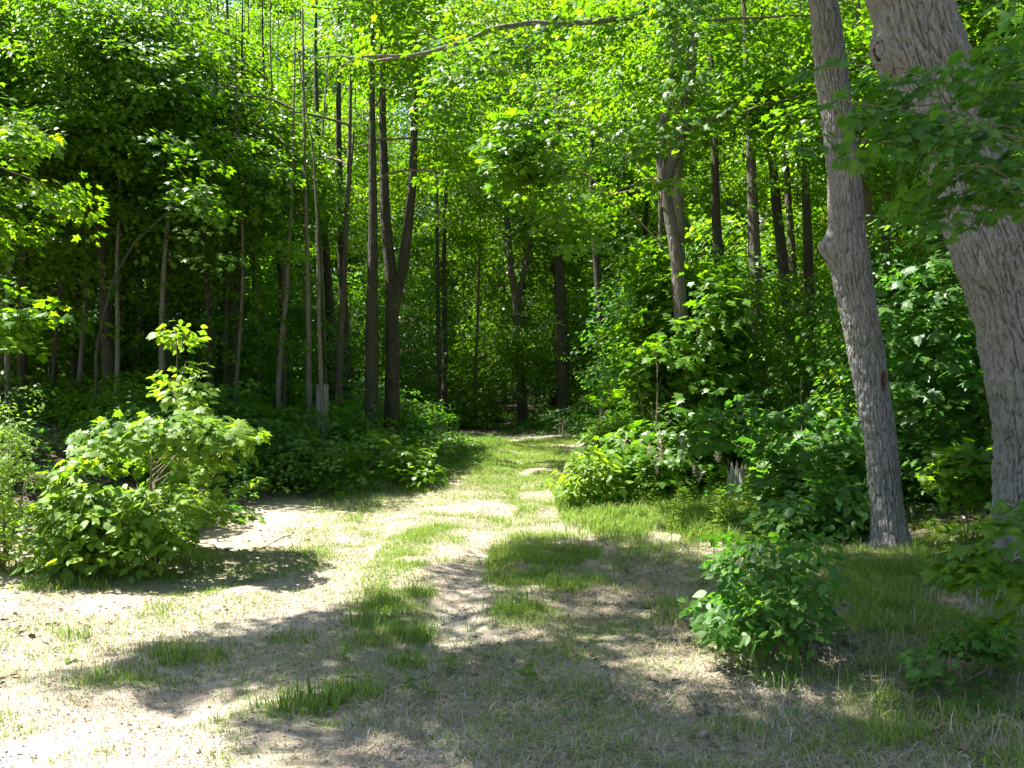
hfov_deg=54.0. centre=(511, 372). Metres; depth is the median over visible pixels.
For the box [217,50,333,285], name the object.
maple tree
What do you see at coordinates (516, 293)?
maple tree
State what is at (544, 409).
shrub
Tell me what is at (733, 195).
maple tree
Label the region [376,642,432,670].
grass tuft
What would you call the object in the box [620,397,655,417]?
shrub
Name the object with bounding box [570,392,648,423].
shrub
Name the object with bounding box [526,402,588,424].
shrub
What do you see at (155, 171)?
beech tree
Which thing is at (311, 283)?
maple sapling
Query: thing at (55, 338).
maple tree
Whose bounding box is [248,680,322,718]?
grass tuft
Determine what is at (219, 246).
maple tree
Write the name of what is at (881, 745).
fallen stick
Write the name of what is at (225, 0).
sky
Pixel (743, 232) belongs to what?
maple tree
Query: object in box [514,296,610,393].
maple sapling
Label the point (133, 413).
shrub
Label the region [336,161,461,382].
maple tree
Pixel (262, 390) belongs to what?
shrub
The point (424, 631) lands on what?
grass tuft
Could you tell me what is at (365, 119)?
maple tree
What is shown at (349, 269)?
maple tree
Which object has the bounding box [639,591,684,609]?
grass tuft
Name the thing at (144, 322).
maple tree
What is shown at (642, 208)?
maple tree
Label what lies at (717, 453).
seeding grass
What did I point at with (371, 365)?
maple tree
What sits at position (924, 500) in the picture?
fallen log
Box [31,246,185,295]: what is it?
maple tree
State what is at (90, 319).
maple sapling
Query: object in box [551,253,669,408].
maple sapling
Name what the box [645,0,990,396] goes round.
maple tree
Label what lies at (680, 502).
tall weed
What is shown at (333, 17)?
maple tree
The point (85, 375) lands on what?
shrub
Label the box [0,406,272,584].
bush
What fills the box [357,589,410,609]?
grass tuft
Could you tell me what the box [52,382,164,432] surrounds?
shrub
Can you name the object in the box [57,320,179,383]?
maple sapling
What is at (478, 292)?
maple tree
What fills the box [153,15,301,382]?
maple tree
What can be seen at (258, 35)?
beech tree
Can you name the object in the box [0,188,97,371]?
maple sapling
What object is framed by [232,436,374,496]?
shrub
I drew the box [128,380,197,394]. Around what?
shrub
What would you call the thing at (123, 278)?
maple tree
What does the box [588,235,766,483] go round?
maple sapling
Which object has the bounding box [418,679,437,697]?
seedling
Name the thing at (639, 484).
tall weed
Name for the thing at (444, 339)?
maple tree
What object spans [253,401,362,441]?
shrub
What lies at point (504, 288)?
maple tree
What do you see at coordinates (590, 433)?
shrub
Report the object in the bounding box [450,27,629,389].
maple tree
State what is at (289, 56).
maple tree
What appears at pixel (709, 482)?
tall weed
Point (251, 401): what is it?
shrub
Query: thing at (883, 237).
maple tree
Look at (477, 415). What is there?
shrub
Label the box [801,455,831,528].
broad leaved weed
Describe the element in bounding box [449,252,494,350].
maple tree
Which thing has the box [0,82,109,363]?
young maple
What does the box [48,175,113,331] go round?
beech tree
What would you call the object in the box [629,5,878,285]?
maple tree
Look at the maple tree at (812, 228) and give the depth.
30.38 m
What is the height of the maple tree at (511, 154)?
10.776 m
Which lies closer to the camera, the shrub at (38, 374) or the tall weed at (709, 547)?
the tall weed at (709, 547)
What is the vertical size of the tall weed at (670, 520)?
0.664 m
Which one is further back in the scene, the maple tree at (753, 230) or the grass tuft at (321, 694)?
the maple tree at (753, 230)
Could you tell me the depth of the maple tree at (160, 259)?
20.82 m
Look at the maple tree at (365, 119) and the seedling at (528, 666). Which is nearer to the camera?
the seedling at (528, 666)
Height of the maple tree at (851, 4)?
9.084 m
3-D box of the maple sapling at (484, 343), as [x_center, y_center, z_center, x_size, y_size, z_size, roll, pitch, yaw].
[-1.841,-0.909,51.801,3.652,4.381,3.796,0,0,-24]
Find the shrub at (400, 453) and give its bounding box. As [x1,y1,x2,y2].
[265,425,448,495]
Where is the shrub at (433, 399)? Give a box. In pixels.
[402,392,461,417]
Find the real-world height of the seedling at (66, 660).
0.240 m
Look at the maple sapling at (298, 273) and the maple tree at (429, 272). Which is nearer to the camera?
the maple sapling at (298, 273)
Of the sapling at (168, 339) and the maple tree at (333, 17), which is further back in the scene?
the maple tree at (333, 17)
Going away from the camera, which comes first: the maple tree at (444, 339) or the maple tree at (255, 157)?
the maple tree at (255, 157)
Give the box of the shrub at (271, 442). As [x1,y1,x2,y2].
[217,415,307,473]
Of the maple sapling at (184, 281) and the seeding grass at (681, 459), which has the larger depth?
the maple sapling at (184, 281)
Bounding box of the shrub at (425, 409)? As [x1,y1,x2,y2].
[401,399,447,426]
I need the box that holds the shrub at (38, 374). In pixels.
[32,368,60,380]
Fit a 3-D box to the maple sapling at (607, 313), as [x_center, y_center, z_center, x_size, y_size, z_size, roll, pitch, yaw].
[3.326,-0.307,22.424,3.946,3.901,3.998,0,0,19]
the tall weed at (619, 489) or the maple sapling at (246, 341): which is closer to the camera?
the tall weed at (619, 489)
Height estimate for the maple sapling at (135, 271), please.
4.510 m
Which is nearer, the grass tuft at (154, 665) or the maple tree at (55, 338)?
the grass tuft at (154, 665)
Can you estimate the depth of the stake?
25.43 m
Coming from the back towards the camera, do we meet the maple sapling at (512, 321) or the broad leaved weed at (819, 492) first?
the maple sapling at (512, 321)
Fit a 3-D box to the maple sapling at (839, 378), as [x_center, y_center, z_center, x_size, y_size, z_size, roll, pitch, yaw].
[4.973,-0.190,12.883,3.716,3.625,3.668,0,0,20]
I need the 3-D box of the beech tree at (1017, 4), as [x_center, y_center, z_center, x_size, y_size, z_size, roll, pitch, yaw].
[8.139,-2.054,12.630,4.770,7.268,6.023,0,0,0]
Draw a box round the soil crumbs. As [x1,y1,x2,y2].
[0,443,1022,767]
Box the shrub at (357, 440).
[310,426,382,464]
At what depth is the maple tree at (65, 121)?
14.21 m
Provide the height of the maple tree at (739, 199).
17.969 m
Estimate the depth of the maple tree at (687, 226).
43.52 m
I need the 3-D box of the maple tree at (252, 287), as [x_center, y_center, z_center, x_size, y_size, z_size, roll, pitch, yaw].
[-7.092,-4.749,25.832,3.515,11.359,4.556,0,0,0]
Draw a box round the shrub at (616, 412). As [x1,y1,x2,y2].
[586,410,663,441]
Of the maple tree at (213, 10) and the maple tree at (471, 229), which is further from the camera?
the maple tree at (471, 229)
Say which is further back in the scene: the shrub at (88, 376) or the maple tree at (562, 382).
the maple tree at (562, 382)
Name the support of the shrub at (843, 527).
on the ground at (274, 512)
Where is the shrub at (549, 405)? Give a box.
[541,399,586,409]
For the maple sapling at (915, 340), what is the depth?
11.03 m
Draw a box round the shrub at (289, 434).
[211,401,345,485]
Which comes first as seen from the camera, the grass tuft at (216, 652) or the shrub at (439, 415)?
the grass tuft at (216, 652)
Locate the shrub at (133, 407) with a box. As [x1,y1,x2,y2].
[65,395,202,473]
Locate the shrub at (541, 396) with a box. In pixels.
[527,390,576,405]
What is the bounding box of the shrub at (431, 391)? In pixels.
[406,384,458,402]
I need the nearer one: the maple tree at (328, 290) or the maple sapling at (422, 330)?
the maple tree at (328, 290)
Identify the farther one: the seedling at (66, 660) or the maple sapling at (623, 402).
the maple sapling at (623, 402)
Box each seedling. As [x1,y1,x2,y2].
[61,644,75,662]
[337,640,354,660]
[402,672,414,687]
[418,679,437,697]
[439,652,460,675]
[515,659,539,684]
[529,601,540,615]
[834,621,853,646]
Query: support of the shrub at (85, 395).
on the ground at (274, 512)
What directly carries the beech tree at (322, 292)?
on the ground at (274, 512)
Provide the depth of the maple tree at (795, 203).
31.67 m
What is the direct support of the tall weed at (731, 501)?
on the ground at (274, 512)
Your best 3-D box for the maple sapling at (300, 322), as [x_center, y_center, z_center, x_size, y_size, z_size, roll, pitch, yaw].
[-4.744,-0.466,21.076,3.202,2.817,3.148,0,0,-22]
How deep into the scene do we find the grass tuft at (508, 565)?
8.19 m
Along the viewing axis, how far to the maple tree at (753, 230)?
15.41 m
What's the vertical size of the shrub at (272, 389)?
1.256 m
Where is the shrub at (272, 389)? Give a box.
[199,366,312,416]
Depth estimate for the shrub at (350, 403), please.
17.61 m
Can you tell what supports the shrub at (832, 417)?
on the ground at (274, 512)
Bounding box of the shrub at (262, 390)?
[229,379,275,401]
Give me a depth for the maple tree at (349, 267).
47.15 m
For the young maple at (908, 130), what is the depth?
5.09 m
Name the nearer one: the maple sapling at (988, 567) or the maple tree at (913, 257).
the maple sapling at (988, 567)
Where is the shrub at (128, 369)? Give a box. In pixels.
[86,368,175,390]
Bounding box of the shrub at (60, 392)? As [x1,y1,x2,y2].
[0,369,101,424]
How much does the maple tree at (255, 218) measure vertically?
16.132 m
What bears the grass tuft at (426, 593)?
on the ground at (274, 512)
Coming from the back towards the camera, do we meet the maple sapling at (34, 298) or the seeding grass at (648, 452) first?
the maple sapling at (34, 298)
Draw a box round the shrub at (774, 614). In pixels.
[677,497,851,663]
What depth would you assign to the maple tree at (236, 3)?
33.32 m
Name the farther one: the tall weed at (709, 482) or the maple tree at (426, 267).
the maple tree at (426, 267)
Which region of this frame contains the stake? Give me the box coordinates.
[562,418,563,434]
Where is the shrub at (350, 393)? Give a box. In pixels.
[291,385,383,421]
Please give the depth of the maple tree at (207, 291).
14.84 m
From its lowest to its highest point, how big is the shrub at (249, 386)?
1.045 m
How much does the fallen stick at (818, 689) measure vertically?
0.037 m
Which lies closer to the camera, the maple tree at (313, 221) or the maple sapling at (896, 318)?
the maple sapling at (896, 318)
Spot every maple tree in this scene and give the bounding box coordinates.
[0,0,201,422]
[0,0,259,420]
[0,0,278,409]
[0,0,305,417]
[0,0,307,400]
[0,0,331,388]
[0,0,429,408]
[0,1,121,417]
[0,50,62,160]
[0,97,274,423]
[1,120,79,402]
[3,2,136,385]
[6,167,115,389]
[8,1,79,380]
[15,249,96,372]
[17,0,231,370]
[29,245,119,382]
[31,15,224,386]
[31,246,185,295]
[36,240,135,320]
[41,21,276,393]
[43,93,80,370]
[58,43,308,406]
[81,0,235,350]
[88,0,265,300]
[88,1,296,354]
[99,12,269,413]
[108,0,335,284]
[125,0,320,388]
[129,0,411,407]
[132,4,309,305]
[136,230,151,376]
[150,0,345,392]
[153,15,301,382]
[155,0,259,388]
[159,0,566,455]
[165,5,249,372]
[172,17,301,248]
[185,0,411,403]
[185,13,333,282]
[193,0,504,417]
[195,118,340,388]
[196,0,300,282]
[202,30,325,305]
[204,0,328,404]
[204,4,300,384]
[214,0,424,360]
[214,0,547,449]
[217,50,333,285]
[221,0,311,389]
[239,0,404,281]
[243,0,405,385]
[245,54,391,296]
[247,5,398,267]
[248,59,376,302]
[256,12,427,266]
[291,1,463,268]
[293,155,410,379]
[310,0,701,414]
[312,83,419,369]
[315,208,382,334]
[322,0,447,403]
[327,2,558,427]
[331,183,427,320]
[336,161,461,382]
[343,5,557,425]
[359,161,457,384]
[367,154,476,382]
[378,240,433,372]
[388,0,647,412]
[393,0,619,425]
[396,219,457,374]
[399,0,922,489]
[406,0,650,415]
[407,60,547,393]
[411,242,526,394]
[412,193,536,402]
[413,50,592,401]
[415,36,567,426]
[418,0,640,404]
[424,0,700,426]
[425,0,733,431]
[429,42,601,398]
[432,1,623,400]
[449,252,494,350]
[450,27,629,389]
[459,259,528,393]
[489,66,639,313]
[516,1,798,296]
[520,17,696,322]
[531,101,655,306]
[532,0,879,446]
[567,2,762,409]
[578,0,822,413]
[591,42,767,305]
[608,20,812,297]
[620,99,764,293]
[621,165,733,263]
[625,0,895,403]
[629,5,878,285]
[634,0,872,418]
[634,6,794,260]
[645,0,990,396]
[657,47,881,315]
[663,32,836,300]
[682,0,1023,334]
[686,5,824,384]
[690,48,826,277]
[691,44,817,316]
[720,1,933,261]
[726,0,873,258]
[735,44,929,257]
[738,0,1023,243]
[741,3,937,398]
[753,0,1008,423]
[761,137,834,390]
[764,5,1023,381]
[770,0,1023,436]
[773,0,930,269]
[846,22,1023,214]
[856,0,1023,158]
[857,0,1023,155]
[865,0,1023,561]
[872,1,1011,245]
[872,182,946,306]
[876,202,946,260]
[1010,101,1023,121]
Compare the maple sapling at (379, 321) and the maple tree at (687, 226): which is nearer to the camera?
the maple sapling at (379, 321)
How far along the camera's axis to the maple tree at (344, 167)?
27.43 m
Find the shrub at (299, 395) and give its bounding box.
[267,383,316,404]
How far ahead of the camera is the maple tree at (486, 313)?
55.98 m
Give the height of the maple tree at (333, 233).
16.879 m
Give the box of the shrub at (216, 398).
[130,387,260,421]
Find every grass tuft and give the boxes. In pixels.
[46,623,93,641]
[92,651,166,680]
[141,634,205,666]
[183,637,239,664]
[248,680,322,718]
[269,622,321,644]
[269,670,351,716]
[319,661,386,703]
[339,602,398,629]
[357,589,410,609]
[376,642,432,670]
[382,611,440,644]
[398,574,441,598]
[483,556,519,571]
[486,586,549,611]
[528,560,559,575]
[550,578,593,594]
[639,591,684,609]
[697,706,769,738]
[747,659,819,694]
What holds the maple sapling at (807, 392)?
on the ground at (274, 512)
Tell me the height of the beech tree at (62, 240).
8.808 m
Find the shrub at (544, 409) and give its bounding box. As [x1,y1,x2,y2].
[534,401,598,433]
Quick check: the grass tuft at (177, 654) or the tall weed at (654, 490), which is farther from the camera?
the tall weed at (654, 490)
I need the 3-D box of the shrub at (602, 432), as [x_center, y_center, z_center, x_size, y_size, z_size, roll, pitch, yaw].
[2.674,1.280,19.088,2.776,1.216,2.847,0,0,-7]
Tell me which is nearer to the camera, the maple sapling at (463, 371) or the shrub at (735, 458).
the shrub at (735, 458)
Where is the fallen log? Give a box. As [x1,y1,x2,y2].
[903,491,949,501]
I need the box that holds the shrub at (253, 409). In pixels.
[112,378,286,446]
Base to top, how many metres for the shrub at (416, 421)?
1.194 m
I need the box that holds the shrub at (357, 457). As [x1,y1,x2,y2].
[252,435,392,498]
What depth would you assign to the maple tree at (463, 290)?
41.53 m
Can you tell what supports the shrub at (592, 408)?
on the ground at (274, 512)
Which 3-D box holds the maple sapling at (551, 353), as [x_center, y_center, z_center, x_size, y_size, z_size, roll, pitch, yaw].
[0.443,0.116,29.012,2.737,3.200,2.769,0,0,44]
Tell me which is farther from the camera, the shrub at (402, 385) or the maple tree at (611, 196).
the maple tree at (611, 196)
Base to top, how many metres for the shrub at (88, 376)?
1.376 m
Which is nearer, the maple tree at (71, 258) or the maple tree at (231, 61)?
the maple tree at (231, 61)
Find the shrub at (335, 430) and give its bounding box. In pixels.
[263,400,379,462]
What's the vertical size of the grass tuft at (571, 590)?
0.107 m
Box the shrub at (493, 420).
[434,392,519,428]
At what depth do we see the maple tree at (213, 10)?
20.10 m
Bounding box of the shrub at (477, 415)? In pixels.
[418,401,496,428]
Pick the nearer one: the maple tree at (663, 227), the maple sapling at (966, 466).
the maple sapling at (966, 466)
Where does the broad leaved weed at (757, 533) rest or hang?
on the ground at (274, 512)
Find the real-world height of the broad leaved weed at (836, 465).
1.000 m
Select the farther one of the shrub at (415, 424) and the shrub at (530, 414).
the shrub at (530, 414)
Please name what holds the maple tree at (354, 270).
on the ground at (274, 512)
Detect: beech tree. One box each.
[0,0,285,389]
[0,5,155,424]
[0,8,248,399]
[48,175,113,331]
[60,4,68,385]
[97,1,434,419]
[128,0,490,419]
[134,0,338,402]
[189,0,326,109]
[255,16,421,383]
[277,0,368,385]
[969,2,1023,81]
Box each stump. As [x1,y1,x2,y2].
[316,383,328,437]
[727,457,751,502]
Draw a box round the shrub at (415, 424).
[351,400,446,450]
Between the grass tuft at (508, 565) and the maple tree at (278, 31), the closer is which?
the grass tuft at (508, 565)
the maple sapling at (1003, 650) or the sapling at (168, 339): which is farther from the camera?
the sapling at (168, 339)
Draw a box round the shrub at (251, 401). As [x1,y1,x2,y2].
[195,387,273,425]
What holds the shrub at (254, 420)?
on the ground at (274, 512)
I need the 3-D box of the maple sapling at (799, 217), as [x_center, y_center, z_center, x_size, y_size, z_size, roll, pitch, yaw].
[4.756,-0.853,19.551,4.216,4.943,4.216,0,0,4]
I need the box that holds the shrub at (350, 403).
[270,392,398,435]
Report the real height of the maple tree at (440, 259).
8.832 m
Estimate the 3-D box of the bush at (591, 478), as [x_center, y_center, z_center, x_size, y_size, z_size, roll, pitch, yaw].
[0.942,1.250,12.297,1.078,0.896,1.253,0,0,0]
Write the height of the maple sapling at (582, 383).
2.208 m
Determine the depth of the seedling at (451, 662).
5.55 m
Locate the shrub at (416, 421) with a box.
[346,397,443,439]
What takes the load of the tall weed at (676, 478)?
on the ground at (274, 512)
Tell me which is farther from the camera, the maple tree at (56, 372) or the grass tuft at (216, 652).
the maple tree at (56, 372)
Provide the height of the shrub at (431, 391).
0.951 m
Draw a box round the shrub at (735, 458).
[695,425,862,494]
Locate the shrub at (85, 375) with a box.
[11,374,144,420]
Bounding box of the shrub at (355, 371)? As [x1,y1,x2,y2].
[354,370,361,380]
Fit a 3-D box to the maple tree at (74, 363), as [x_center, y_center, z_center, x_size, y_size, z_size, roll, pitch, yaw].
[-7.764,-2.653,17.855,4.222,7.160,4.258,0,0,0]
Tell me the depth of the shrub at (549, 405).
36.45 m
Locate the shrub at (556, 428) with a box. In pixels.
[521,406,594,435]
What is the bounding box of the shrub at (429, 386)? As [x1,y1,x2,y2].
[379,377,434,403]
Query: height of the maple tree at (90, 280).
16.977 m
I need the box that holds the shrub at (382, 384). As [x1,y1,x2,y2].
[315,375,423,421]
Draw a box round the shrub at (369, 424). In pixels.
[318,413,456,482]
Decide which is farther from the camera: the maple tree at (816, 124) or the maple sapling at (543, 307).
the maple sapling at (543, 307)
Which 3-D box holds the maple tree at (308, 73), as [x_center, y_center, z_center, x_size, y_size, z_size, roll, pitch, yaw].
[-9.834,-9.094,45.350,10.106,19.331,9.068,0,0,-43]
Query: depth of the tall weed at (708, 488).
11.39 m
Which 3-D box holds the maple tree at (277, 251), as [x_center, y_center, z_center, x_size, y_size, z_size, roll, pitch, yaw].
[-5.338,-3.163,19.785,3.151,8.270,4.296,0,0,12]
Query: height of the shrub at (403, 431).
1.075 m
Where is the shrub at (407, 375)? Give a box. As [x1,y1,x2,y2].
[378,361,431,384]
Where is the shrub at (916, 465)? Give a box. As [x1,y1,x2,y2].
[840,424,957,499]
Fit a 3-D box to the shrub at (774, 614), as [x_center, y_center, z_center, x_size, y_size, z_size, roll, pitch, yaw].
[1.443,1.170,5.731,0.958,0.987,1.371,0,0,18]
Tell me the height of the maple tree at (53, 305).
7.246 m
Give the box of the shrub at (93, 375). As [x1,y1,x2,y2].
[63,370,149,391]
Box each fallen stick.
[249,536,285,552]
[344,674,380,684]
[555,656,592,675]
[638,610,691,622]
[787,681,839,697]
[841,740,924,747]
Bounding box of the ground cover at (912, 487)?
[0,379,989,534]
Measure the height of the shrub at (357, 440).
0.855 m
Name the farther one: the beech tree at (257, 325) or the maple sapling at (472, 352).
the maple sapling at (472, 352)
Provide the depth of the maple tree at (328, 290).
22.00 m
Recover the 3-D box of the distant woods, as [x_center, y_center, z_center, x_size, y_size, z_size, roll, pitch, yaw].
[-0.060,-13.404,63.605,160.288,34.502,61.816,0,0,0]
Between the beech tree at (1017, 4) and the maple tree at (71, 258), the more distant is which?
the maple tree at (71, 258)
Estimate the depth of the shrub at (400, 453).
13.88 m
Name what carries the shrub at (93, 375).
on the ground at (274, 512)
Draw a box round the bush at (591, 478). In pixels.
[545,440,633,504]
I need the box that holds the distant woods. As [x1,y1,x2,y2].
[10,0,829,391]
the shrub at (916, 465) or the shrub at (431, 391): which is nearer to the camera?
the shrub at (916, 465)
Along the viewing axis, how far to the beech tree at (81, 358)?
16.21 m
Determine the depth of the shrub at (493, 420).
29.31 m
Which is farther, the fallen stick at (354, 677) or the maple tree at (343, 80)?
the maple tree at (343, 80)
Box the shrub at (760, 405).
[702,393,846,479]
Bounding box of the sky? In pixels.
[88,0,662,371]
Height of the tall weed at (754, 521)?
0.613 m
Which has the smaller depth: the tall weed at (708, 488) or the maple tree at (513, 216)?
the tall weed at (708, 488)
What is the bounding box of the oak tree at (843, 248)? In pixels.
[808,0,1018,549]
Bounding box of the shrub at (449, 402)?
[422,392,469,413]
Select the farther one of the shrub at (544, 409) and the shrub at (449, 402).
the shrub at (449, 402)
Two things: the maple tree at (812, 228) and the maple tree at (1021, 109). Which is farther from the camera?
the maple tree at (812, 228)
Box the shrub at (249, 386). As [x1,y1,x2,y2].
[195,376,270,400]
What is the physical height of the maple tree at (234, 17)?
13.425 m
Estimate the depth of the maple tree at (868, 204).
13.94 m
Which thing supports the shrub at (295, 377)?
on the ground at (274, 512)
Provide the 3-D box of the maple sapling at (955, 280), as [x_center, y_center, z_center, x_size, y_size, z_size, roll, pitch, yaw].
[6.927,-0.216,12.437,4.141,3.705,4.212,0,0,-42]
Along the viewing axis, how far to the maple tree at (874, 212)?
20.75 m
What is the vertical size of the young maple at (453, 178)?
6.310 m
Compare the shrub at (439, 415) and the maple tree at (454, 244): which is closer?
the shrub at (439, 415)
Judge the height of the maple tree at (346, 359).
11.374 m
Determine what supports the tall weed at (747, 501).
on the ground at (274, 512)
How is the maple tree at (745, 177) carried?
on the ground at (274, 512)
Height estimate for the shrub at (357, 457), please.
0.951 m
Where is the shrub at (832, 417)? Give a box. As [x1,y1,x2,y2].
[757,402,911,469]
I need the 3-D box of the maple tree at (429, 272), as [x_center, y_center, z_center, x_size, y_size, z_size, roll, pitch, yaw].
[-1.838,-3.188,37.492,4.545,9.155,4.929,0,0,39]
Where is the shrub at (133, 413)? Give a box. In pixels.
[122,402,221,456]
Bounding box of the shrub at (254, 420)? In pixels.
[157,404,316,493]
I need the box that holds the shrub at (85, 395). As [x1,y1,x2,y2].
[28,367,218,422]
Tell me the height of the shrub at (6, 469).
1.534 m
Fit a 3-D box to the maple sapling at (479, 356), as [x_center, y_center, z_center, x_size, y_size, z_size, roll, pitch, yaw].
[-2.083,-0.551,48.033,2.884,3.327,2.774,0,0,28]
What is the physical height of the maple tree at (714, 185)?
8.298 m
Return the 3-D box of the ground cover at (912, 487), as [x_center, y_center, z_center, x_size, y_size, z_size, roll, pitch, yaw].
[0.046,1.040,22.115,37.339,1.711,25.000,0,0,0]
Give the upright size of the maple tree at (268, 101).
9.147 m
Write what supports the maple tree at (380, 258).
on the ground at (274, 512)
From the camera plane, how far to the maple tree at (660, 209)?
22.68 m
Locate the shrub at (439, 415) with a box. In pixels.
[379,399,472,442]
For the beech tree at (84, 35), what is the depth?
14.13 m
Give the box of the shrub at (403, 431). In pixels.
[345,412,431,452]
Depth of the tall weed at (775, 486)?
10.08 m
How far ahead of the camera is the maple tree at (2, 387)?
16.58 m
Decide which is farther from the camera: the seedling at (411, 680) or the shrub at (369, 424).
the shrub at (369, 424)
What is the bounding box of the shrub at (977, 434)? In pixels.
[846,408,990,484]
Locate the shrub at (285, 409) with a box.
[243,403,360,444]
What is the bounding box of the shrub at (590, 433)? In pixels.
[572,415,623,448]
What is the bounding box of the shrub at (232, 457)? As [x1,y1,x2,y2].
[104,407,268,492]
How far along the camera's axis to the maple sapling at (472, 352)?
28.97 m
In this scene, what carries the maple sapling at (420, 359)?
on the ground at (274, 512)
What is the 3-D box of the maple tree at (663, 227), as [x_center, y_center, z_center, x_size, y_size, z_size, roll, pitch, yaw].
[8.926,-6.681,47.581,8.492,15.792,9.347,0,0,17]
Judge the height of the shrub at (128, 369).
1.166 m
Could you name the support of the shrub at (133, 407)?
on the ground at (274, 512)
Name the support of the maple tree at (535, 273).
on the ground at (274, 512)
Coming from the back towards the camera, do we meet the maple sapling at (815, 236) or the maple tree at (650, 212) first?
the maple tree at (650, 212)
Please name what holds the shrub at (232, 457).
on the ground at (274, 512)
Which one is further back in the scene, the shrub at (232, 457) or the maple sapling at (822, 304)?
the maple sapling at (822, 304)
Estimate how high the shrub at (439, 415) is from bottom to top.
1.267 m
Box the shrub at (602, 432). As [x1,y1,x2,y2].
[579,412,651,454]
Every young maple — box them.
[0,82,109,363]
[167,47,477,483]
[781,1,1023,252]
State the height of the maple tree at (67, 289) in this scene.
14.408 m
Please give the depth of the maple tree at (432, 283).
56.41 m
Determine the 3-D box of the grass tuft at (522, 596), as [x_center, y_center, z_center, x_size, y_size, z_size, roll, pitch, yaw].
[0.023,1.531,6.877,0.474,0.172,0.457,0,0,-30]
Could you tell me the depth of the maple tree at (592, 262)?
49.50 m
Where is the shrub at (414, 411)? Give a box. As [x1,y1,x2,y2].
[357,395,421,423]
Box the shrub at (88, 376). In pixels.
[10,365,101,404]
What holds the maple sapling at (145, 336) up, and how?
on the ground at (274, 512)
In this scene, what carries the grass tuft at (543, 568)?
on the ground at (274, 512)
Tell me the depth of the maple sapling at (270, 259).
25.84 m
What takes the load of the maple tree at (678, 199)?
on the ground at (274, 512)
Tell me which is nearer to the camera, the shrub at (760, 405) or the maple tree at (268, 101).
the shrub at (760, 405)
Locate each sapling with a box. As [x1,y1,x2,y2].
[0,97,150,354]
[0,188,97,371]
[0,244,145,387]
[0,246,63,369]
[11,171,223,369]
[13,278,73,390]
[15,312,96,373]
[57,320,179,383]
[58,304,133,380]
[68,276,250,383]
[110,207,317,381]
[112,248,293,389]
[146,319,220,556]
[171,253,318,370]
[174,326,291,385]
[214,287,364,390]
[245,291,314,374]
[249,262,365,379]
[265,275,364,381]
[292,282,409,386]
[334,257,432,375]
[336,262,477,401]
[337,294,402,381]
[350,271,452,373]
[356,344,425,374]
[378,290,478,402]
[379,287,471,394]
[419,359,496,401]
[424,356,486,390]
[441,328,527,424]
[448,268,581,421]
[448,330,493,391]
[454,314,507,376]
[482,290,583,410]
[483,322,576,426]
[487,366,534,397]
[509,283,619,413]
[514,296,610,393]
[525,295,611,392]
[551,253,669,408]
[569,348,628,393]
[569,352,619,404]
[570,279,696,419]
[571,241,811,426]
[575,335,744,499]
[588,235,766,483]
[597,306,823,423]
[661,272,832,435]
[662,199,843,397]
[676,358,867,512]
[731,196,906,401]
[742,337,851,433]
[751,214,984,465]
[816,270,919,391]
[819,324,982,427]
[874,237,992,505]
[889,275,988,455]
[892,264,964,412]
[892,616,1023,704]
[913,434,993,542]
[918,498,1023,645]
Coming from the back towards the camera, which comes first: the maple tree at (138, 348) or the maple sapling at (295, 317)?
the maple sapling at (295, 317)
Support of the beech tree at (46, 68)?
on the ground at (274, 512)
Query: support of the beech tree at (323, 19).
on the ground at (274, 512)
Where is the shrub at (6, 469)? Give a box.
[0,386,48,571]
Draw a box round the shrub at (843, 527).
[752,463,870,546]
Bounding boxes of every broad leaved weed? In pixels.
[738,477,765,558]
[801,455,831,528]
[822,453,845,502]
[829,454,857,520]
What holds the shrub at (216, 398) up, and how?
on the ground at (274, 512)
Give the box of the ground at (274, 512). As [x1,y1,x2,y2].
[0,376,1023,767]
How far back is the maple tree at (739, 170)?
22.89 m
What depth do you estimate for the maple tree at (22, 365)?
14.87 m
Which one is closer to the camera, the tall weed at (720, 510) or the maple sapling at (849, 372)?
the tall weed at (720, 510)
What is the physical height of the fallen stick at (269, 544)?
0.040 m
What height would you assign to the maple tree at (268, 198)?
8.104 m
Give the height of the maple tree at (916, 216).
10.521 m
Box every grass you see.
[0,435,1023,767]
[646,442,651,501]
[654,455,660,503]
[657,437,667,503]
[679,436,686,497]
[695,466,703,511]
[713,451,720,510]
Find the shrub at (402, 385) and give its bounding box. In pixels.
[359,374,426,410]
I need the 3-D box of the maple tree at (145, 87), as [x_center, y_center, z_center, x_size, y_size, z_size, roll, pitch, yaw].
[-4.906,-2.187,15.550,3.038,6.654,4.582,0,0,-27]
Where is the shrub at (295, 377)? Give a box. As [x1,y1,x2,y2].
[268,369,318,401]
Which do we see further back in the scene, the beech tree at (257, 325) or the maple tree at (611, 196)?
the maple tree at (611, 196)
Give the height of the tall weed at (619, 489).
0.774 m
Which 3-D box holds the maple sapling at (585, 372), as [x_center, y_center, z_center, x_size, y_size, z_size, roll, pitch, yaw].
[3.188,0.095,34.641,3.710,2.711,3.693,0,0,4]
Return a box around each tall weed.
[612,457,624,501]
[631,459,646,504]
[644,465,661,509]
[662,488,682,537]
[667,468,686,515]
[672,483,690,525]
[686,470,700,506]
[692,468,718,519]
[701,462,717,508]
[702,489,725,554]
[709,482,729,545]
[712,458,739,530]
[724,473,737,519]
[740,476,760,531]
[748,505,763,538]
[761,475,782,520]
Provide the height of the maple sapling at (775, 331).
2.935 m
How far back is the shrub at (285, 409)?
15.78 m
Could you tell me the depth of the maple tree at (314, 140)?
21.54 m
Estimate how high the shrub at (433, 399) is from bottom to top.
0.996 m
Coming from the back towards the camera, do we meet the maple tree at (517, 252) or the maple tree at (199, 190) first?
the maple tree at (517, 252)
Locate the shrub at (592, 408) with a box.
[560,396,653,432]

